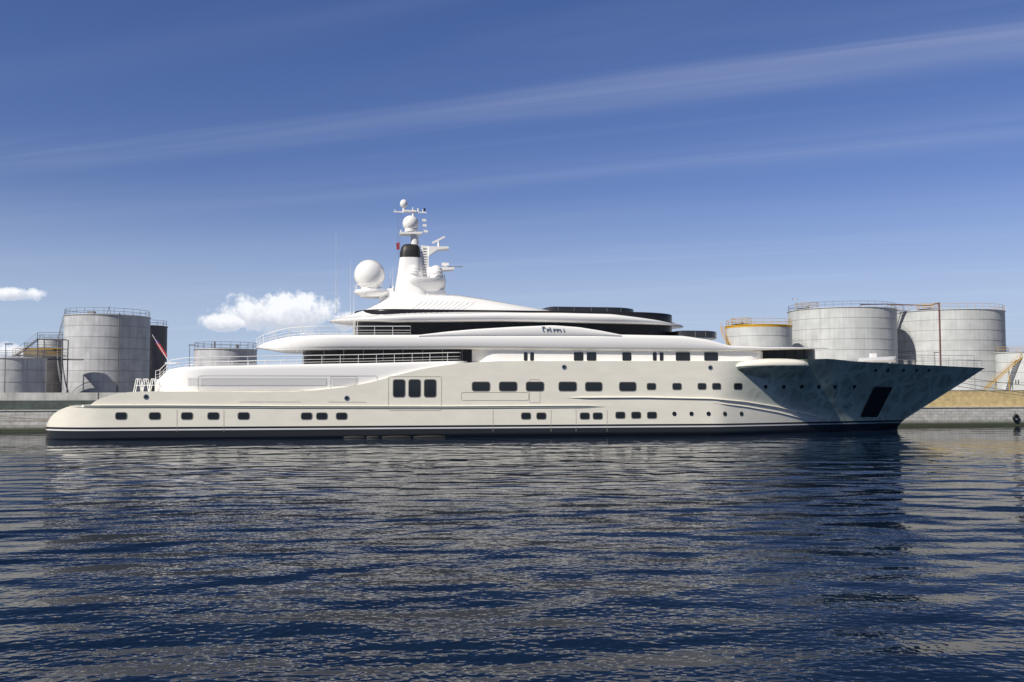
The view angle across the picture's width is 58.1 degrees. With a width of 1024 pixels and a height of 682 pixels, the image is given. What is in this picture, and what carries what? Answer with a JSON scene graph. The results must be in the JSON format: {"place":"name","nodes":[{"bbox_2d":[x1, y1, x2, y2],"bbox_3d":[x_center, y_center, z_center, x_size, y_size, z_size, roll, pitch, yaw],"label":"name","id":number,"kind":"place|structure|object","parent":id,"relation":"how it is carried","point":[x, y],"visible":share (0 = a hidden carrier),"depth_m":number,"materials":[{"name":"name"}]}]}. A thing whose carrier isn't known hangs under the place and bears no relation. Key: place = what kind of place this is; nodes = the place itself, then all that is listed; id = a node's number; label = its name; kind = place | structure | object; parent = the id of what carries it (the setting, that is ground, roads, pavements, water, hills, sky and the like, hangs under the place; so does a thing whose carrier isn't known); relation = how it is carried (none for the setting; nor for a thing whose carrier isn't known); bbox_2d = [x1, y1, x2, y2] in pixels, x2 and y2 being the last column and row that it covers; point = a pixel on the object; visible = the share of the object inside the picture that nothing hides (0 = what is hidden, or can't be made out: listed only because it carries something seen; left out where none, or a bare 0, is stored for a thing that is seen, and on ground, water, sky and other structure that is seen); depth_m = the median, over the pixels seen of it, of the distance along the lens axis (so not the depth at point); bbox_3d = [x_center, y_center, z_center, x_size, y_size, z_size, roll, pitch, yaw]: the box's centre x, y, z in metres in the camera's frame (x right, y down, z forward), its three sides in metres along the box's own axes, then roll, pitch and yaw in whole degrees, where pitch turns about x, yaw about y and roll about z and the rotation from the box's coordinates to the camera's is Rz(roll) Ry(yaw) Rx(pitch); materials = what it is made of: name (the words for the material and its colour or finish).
{"place":"outdoors","nodes":[
{"label":"outdoors","id":0,"kind":"place"},
{"bbox_2d":[0,425,1023,681],"bbox_3d":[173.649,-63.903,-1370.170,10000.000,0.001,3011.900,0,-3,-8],"label":"sea water","id":1,"kind":"structure","parent":0,"point":[848,557],"depth_m":29.75,"materials":[{"name":"blue liquid"}]},
{"bbox_2d":[45,199,984,439],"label":"yacht","id":2,"kind":"object","parent":1,"relation":"on","point":[419,353],"visible":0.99,"depth_m":105.54,"materials":[{"name":"paint"}]},
{"bbox_2d":[0,0,1023,370],"label":"sky","id":3,"kind":"structure","parent":0,"point":[218,170],"materials":[{"name":"blue"}]},
{"bbox_3d":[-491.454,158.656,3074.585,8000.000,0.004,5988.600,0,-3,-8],"label":"quayside ground","id":4,"kind":"structure","parent":0,"visible":0},
{"bbox_2d":[0,350,47,392],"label":"tank","id":5,"kind":"object","parent":4,"relation":"on","point":[25,374],"visible":0.86,"depth_m":144.37,"materials":[{"name":"silver metal"}]},
{"bbox_2d":[23,342,62,392],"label":"tank","id":6,"kind":"object","parent":4,"relation":"on","point":[53,379],"visible":0.21,"depth_m":189.84,"materials":[{"name":"grey"}]},
{"bbox_2d":[12,332,83,392],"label":"access platforms","id":7,"kind":"object","parent":4,"relation":"on","point":[61,355],"visible":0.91,"depth_m":151.21,"materials":[{"name":"grey metal"}]},
{"bbox_2d":[39,334,61,346],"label":"tank","id":8,"kind":"object","parent":4,"relation":"on","point":[53,345],"visible":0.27,"depth_m":215.58,"materials":[{"name":"silver metal"}]},
{"bbox_2d":[57,306,150,392],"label":"tank","id":9,"kind":"object","parent":4,"relation":"on","point":[112,350],"visible":0.81,"depth_m":158.94,"materials":[{"name":"silver metal"}]},
{"bbox_2d":[149,320,167,390],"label":"dark tank","id":10,"kind":"object","parent":4,"relation":"on","point":[158,359],"visible":0.33,"depth_m":184.58,"materials":[{"name":"grey metal"}]},
{"bbox_2d":[193,341,257,365],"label":"tank","id":11,"kind":"object","parent":4,"relation":"on","point":[220,353],"visible":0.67,"depth_m":152.06,"materials":[{"name":"silver metal"}]},
{"bbox_2d":[4,343,938,392],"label":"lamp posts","id":12,"kind":"object","parent":4,"relation":"on","point":[189,359],"visible":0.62,"depth_m":118.11,"materials":[{"name":"grey metal"}]},
{"bbox_2d":[0,407,1023,431],"bbox_3d":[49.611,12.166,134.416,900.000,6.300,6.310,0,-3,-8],"label":"quay wall","id":13,"kind":"structure","parent":4,"relation":"on","point":[955,416],"depth_m":133.43,"materials":[{"name":"concrete"}]},
{"bbox_2d":[0,390,1023,409],"bbox_3d":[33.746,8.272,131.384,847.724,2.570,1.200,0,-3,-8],"label":"harbour walls","id":14,"kind":"structure","parent":13,"relation":"on","point":[60,401],"depth_m":118.47,"materials":[{"name":"concrete"}]},
{"bbox_2d":[721,318,792,346],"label":"tank","id":15,"kind":"object","parent":4,"relation":"on","point":[740,333],"visible":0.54,"depth_m":173.75,"materials":[{"name":"grey metal"}]},
{"bbox_2d":[787,301,898,363],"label":"tank","id":16,"kind":"object","parent":4,"relation":"on","point":[852,333],"visible":0.62,"depth_m":176.84,"materials":[{"name":"grey metal"}]},
{"bbox_2d":[860,302,1008,389],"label":"tank","id":17,"kind":"object","parent":4,"relation":"on","point":[979,334],"visible":0.62,"depth_m":181.79,"materials":[{"name":"grey metal"}]},
{"bbox_2d":[895,355,974,366],"bbox_3d":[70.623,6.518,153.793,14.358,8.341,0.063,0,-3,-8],"label":"railing","id":18,"kind":"object","parent":4,"relation":"on","point":[955,355],"visible":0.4,"depth_m":154.56,"materials":[{"name":"grey metal"}]},
{"bbox_2d":[983,346,1023,389],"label":"storage tank","id":19,"kind":"object","parent":4,"relation":"on","point":[1009,367],"visible":0.82,"depth_m":177.36,"materials":[{"name":"grey metal"}]}
]}

